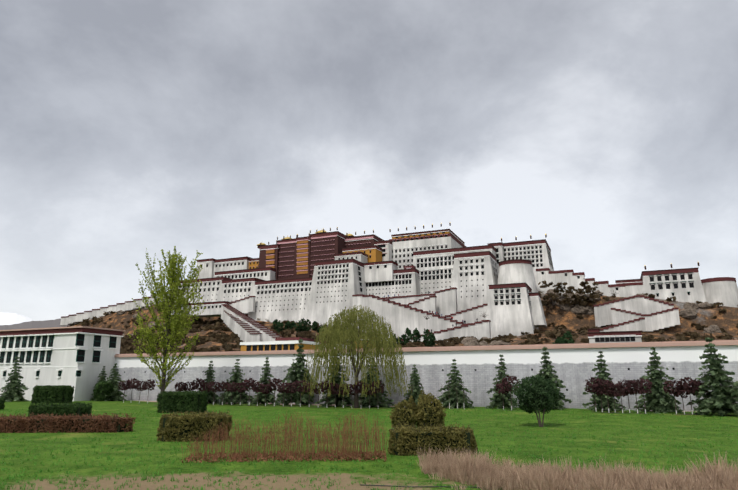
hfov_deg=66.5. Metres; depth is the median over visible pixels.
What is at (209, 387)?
purple plum
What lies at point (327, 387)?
purple plum
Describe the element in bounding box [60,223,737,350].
potala palace
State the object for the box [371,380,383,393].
purple plum
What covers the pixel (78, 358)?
building
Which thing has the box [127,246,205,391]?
poplar tree
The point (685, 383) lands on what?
purple plum
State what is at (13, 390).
cedar
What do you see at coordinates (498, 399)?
cedar
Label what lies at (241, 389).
purple plum
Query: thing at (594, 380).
purple plum
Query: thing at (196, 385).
purple plum
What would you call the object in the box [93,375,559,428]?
lawn shrubs
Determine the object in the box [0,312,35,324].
snow mountains
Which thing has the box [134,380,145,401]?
purple plum
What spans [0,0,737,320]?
sky
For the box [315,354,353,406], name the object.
cedar
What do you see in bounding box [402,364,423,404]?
cedar
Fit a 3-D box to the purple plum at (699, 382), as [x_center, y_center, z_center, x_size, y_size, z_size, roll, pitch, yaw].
[32.221,14.779,54.855,1.816,3.459,1.739,-3,-14,12]
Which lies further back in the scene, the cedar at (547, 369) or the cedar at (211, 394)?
the cedar at (211, 394)
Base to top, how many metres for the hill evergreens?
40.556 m
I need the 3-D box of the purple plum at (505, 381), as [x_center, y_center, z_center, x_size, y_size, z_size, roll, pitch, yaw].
[15.585,16.218,62.180,2.009,3.978,1.924,-2,-14,9]
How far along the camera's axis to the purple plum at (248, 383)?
74.39 m
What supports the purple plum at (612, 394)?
on the tree soil basins
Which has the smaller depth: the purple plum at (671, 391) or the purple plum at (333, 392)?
the purple plum at (671, 391)
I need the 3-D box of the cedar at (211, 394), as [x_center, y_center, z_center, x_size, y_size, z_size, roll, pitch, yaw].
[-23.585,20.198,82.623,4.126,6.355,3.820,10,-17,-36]
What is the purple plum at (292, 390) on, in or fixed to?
on the tree soil basins
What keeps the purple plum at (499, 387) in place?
on the tree soil basins
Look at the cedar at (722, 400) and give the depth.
53.60 m
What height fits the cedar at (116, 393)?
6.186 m
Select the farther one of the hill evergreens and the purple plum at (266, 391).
the hill evergreens
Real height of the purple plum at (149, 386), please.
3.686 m
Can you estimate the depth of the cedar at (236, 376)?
80.15 m
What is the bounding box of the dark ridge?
[0,318,74,329]
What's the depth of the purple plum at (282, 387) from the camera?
72.59 m
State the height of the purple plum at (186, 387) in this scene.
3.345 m
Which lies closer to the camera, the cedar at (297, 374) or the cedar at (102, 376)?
the cedar at (297, 374)
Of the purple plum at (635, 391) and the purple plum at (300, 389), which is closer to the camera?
the purple plum at (635, 391)
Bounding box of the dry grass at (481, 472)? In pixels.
[415,445,737,489]
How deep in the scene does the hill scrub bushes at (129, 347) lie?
263.77 m
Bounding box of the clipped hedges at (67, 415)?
[0,385,477,455]
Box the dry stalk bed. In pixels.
[181,408,389,462]
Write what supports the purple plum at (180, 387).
on the tree soil basins
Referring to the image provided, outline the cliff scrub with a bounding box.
[538,281,599,305]
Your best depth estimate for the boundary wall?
70.62 m
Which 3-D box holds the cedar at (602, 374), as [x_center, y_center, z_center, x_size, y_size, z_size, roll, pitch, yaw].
[26.006,15.192,62.351,4.633,6.777,4.156,-8,-17,33]
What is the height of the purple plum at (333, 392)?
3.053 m
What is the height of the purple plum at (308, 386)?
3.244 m
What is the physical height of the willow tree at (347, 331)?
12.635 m
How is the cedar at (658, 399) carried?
on the lawn at (91, 474)
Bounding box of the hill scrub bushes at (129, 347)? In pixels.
[64,290,737,353]
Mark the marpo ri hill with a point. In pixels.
(727, 320)
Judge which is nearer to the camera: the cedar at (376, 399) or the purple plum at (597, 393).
the purple plum at (597, 393)
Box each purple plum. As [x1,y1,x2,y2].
[118,380,130,402]
[125,378,138,398]
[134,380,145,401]
[142,379,155,402]
[174,382,184,390]
[184,381,194,391]
[191,377,204,389]
[200,382,212,391]
[207,381,220,404]
[217,381,228,404]
[227,382,237,404]
[235,382,246,402]
[243,378,256,403]
[252,382,263,405]
[260,384,271,405]
[268,378,281,405]
[277,382,289,405]
[285,382,297,405]
[293,380,306,406]
[303,382,315,404]
[313,383,323,404]
[321,380,335,396]
[329,383,341,401]
[337,384,348,407]
[346,384,357,407]
[353,381,367,393]
[364,384,375,407]
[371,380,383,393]
[496,382,508,409]
[500,374,518,409]
[585,377,601,411]
[591,382,608,411]
[598,379,615,412]
[608,384,619,411]
[612,383,629,412]
[618,379,633,412]
[626,378,643,412]
[634,378,651,413]
[663,378,681,413]
[673,385,690,413]
[676,377,699,414]
[688,379,707,410]
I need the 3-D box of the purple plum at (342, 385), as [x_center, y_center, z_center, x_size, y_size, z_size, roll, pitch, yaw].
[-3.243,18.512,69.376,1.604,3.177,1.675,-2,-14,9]
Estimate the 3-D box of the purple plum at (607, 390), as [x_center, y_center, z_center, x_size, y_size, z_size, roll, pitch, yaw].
[24.396,15.418,57.838,1.724,3.563,1.800,-11,-17,38]
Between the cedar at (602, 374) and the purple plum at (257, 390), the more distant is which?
the purple plum at (257, 390)
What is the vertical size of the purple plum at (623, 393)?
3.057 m
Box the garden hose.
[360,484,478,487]
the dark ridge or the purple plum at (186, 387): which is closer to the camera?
the purple plum at (186, 387)
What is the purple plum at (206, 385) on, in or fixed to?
on the tree soil basins
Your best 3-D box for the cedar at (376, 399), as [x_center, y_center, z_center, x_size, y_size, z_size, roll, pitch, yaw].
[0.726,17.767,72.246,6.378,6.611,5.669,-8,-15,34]
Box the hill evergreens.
[272,290,618,346]
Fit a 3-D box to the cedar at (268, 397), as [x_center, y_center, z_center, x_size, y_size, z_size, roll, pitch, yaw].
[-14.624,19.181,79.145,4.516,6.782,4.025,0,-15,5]
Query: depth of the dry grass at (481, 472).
16.84 m
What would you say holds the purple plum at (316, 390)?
on the tree soil basins
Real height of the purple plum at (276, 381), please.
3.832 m
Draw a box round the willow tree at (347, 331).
[301,304,412,407]
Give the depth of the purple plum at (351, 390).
68.65 m
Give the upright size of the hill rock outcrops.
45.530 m
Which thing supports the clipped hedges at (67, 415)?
on the lawn at (91, 474)
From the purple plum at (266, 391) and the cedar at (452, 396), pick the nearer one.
the cedar at (452, 396)
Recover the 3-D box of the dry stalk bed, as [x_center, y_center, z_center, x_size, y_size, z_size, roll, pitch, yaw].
[-3.524,8.276,24.749,8.956,2.174,2.794,0,-13,-2]
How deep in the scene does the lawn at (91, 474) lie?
27.97 m
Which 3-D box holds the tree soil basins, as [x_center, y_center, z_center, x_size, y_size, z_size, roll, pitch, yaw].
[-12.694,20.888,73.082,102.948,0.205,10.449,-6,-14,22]
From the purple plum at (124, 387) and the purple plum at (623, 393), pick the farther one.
the purple plum at (124, 387)
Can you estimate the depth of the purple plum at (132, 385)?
82.89 m
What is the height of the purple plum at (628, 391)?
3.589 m
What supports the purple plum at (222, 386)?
on the tree soil basins
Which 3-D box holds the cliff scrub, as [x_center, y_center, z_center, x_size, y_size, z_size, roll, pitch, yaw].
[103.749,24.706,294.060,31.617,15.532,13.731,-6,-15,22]
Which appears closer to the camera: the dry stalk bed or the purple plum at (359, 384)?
the dry stalk bed
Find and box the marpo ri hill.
[70,294,737,352]
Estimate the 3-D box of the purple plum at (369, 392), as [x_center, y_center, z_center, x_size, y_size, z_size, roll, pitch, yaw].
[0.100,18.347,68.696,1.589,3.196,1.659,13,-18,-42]
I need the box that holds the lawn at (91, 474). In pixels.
[0,400,737,489]
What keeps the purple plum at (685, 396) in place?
on the tree soil basins
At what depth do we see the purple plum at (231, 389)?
75.16 m
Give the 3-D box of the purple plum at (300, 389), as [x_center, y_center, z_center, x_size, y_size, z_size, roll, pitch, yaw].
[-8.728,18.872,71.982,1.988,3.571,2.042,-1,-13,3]
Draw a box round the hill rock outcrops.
[116,289,721,345]
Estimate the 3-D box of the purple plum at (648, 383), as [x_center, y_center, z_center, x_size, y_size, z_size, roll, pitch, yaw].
[27.713,15.220,56.960,1.993,3.596,1.728,-7,-15,27]
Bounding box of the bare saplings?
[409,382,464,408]
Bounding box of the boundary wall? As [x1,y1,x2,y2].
[114,340,737,411]
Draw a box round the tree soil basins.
[11,400,732,415]
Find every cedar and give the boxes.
[0,357,28,401]
[90,366,109,400]
[96,363,126,400]
[198,361,220,403]
[215,359,253,404]
[247,357,277,404]
[275,339,314,405]
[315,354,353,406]
[351,358,393,407]
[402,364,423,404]
[437,359,473,408]
[485,354,517,408]
[532,347,571,409]
[582,351,626,411]
[633,347,683,413]
[686,338,737,415]
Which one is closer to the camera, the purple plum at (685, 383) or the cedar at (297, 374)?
the purple plum at (685, 383)

